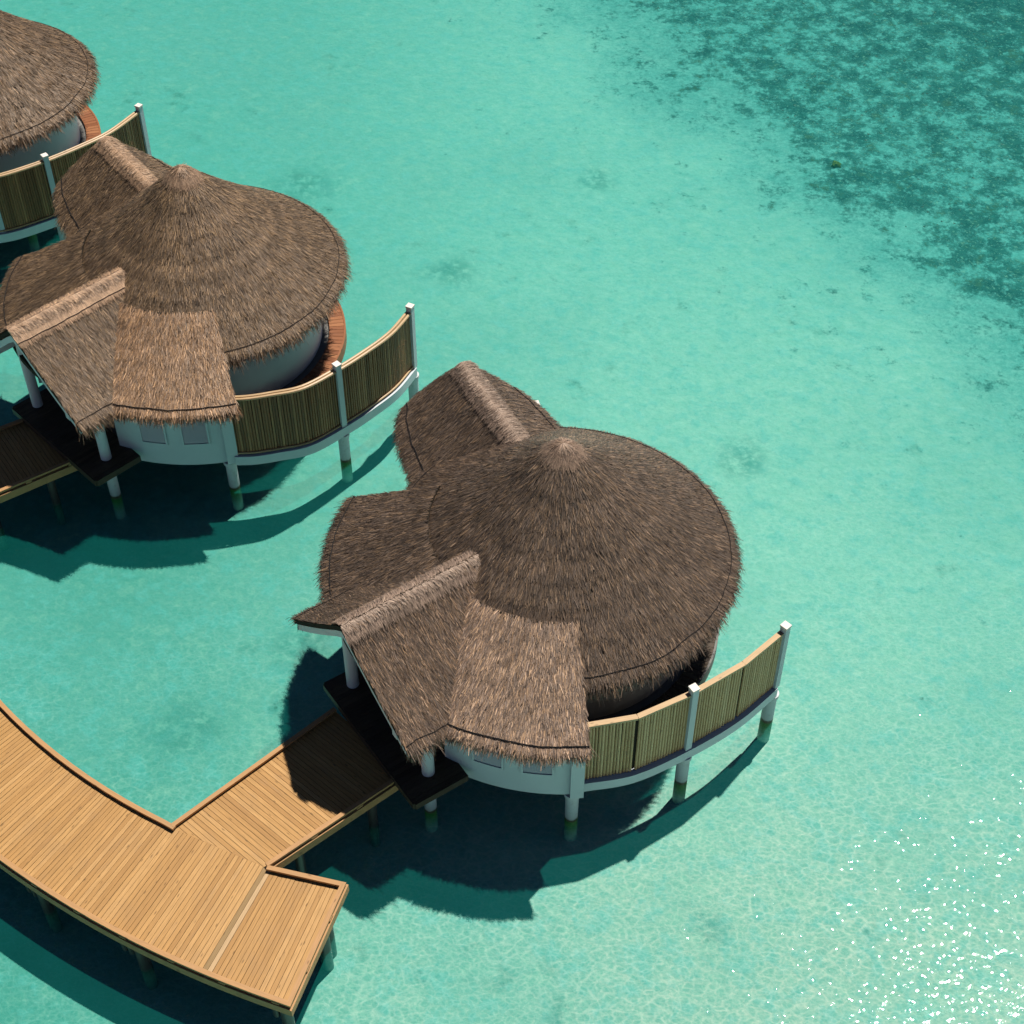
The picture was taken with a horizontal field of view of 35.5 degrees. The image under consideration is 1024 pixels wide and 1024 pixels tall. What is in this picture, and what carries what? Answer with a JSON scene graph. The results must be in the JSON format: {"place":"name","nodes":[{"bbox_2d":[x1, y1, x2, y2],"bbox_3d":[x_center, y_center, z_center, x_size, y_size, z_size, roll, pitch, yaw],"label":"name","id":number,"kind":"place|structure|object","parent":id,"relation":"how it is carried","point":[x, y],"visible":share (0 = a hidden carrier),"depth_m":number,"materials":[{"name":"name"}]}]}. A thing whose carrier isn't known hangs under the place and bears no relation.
{"place":"outdoors","nodes":[
{"label":"outdoors","id":0,"kind":"place"},
{"bbox_2d":[0,0,1023,1023],"bbox_3d":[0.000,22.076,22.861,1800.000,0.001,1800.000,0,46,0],"label":"seabed","id":1,"kind":"structure","parent":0,"point":[663,225],"depth_m":44.79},
{"bbox_2d":[0,419,76,550],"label":"footbridge","id":2,"kind":"object","parent":1,"relation":"on","point":[30,459],"visible":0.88,"depth_m":42.78,"materials":[{"name":"brown wood"}]},
{"bbox_2d":[0,10,100,251],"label":"overwater villa","id":3,"kind":"object","parent":1,"relation":"on","point":[48,76],"visible":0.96,"depth_m":50.04,"materials":[{"name":"plant"}]},
{"bbox_2d":[0,103,151,242],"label":"privacy fence","id":4,"kind":"object","parent":1,"relation":"on","point":[26,191],"visible":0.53,"depth_m":49.47,"materials":[{"name":"brown wood"}]},
{"bbox_2d":[0,700,348,1023],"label":"boardwalk","id":5,"kind":"structure","parent":1,"relation":"on","point":[144,886],"depth_m":33.83,"materials":[{"name":"brown wood"}]},
{"bbox_2d":[0,136,356,518],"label":"overwater villa","id":6,"kind":"object","parent":1,"relation":"on","point":[154,310],"visible":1,"depth_m":42.14,"materials":[{"name":"plant"}]},
{"bbox_2d":[136,420,167,445],"bbox_3d":[-9.453,-2.197,41.950,0.743,1.140,0.056,6,46,6],"label":"window","id":7,"kind":"structure","parent":6,"relation":"in","point":[155,435],"depth_m":42.11,"materials":[{"name":"grey glass"}]},
{"bbox_2d":[178,419,210,445],"bbox_3d":[-8.335,-2.163,41.916,0.743,1.140,0.056,-3,46,-3],"label":"window","id":8,"kind":"structure","parent":6,"relation":"in","point":[197,435],"depth_m":42.04,"materials":[{"name":"grey glass"}]},
{"bbox_2d":[171,707,397,873],"bbox_3d":[-4.858,7.398,36.354,4.629,3.215,2.617,-35,55,-29],"label":"footbridge","id":9,"kind":"object","parent":1,"relation":"on","point":[299,794],"visible":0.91,"depth_m":35.34,"materials":[{"name":"brown wood"}]},
{"bbox_2d":[232,302,418,482],"bbox_3d":[-4.808,-2.265,44.149,6.055,5.430,1.173,-29,53,-25],"label":"privacy fence","id":10,"kind":"object","parent":1,"relation":"on","point":[339,402],"visible":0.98,"depth_m":42.84,"materials":[{"name":"brown wood"}]},
{"bbox_2d":[285,360,745,841],"bbox_3d":[-0.002,2.073,37.444,10.116,9.050,10.809,19,49,18],"label":"overwater villa","id":11,"kind":"object","parent":1,"relation":"on","point":[521,589],"visible":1,"depth_m":34.92,"materials":[{"name":"plant"}]},
{"bbox_2d":[471,749,503,770],"bbox_3d":[-0.532,5.185,34.821,0.743,1.140,0.056,14,48,13],"label":"window","id":12,"kind":"structure","parent":11,"relation":"in","point":[492,762],"depth_m":35.08,"materials":[{"name":"grey glass"}]},
{"bbox_2d":[521,760,554,776],"bbox_3d":[0.558,5.363,34.649,0.743,1.140,0.056,5,46,4],"label":"window","id":13,"kind":"structure","parent":11,"relation":"in","point":[533,770],"depth_m":34.92,"materials":[{"name":"grey glass"}]},
{"bbox_2d":[584,620,791,803],"bbox_3d":[3.979,5.444,36.705,5.492,5.430,0.779,-23,50,-20],"label":"privacy fence","id":14,"kind":"object","parent":1,"relation":"on","point":[680,731],"visible":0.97,"depth_m":35.60,"materials":[{"name":"brown wood"}]},
{"bbox_2d":[831,160,840,167],"bbox_3d":[11.300,-12.138,55.839,0.374,0.267,0.330,0,46,0],"label":"coral head","id":15,"kind":"object","parent":1,"relation":"on","point":[836,164],"visible":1,"depth_m":55.76},
{"bbox_2d":[652,1,1023,234],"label":"coral reef","id":16,"kind":"object","parent":1,"relation":"on","point":[912,82],"visible":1,"depth_m":59.33}
]}

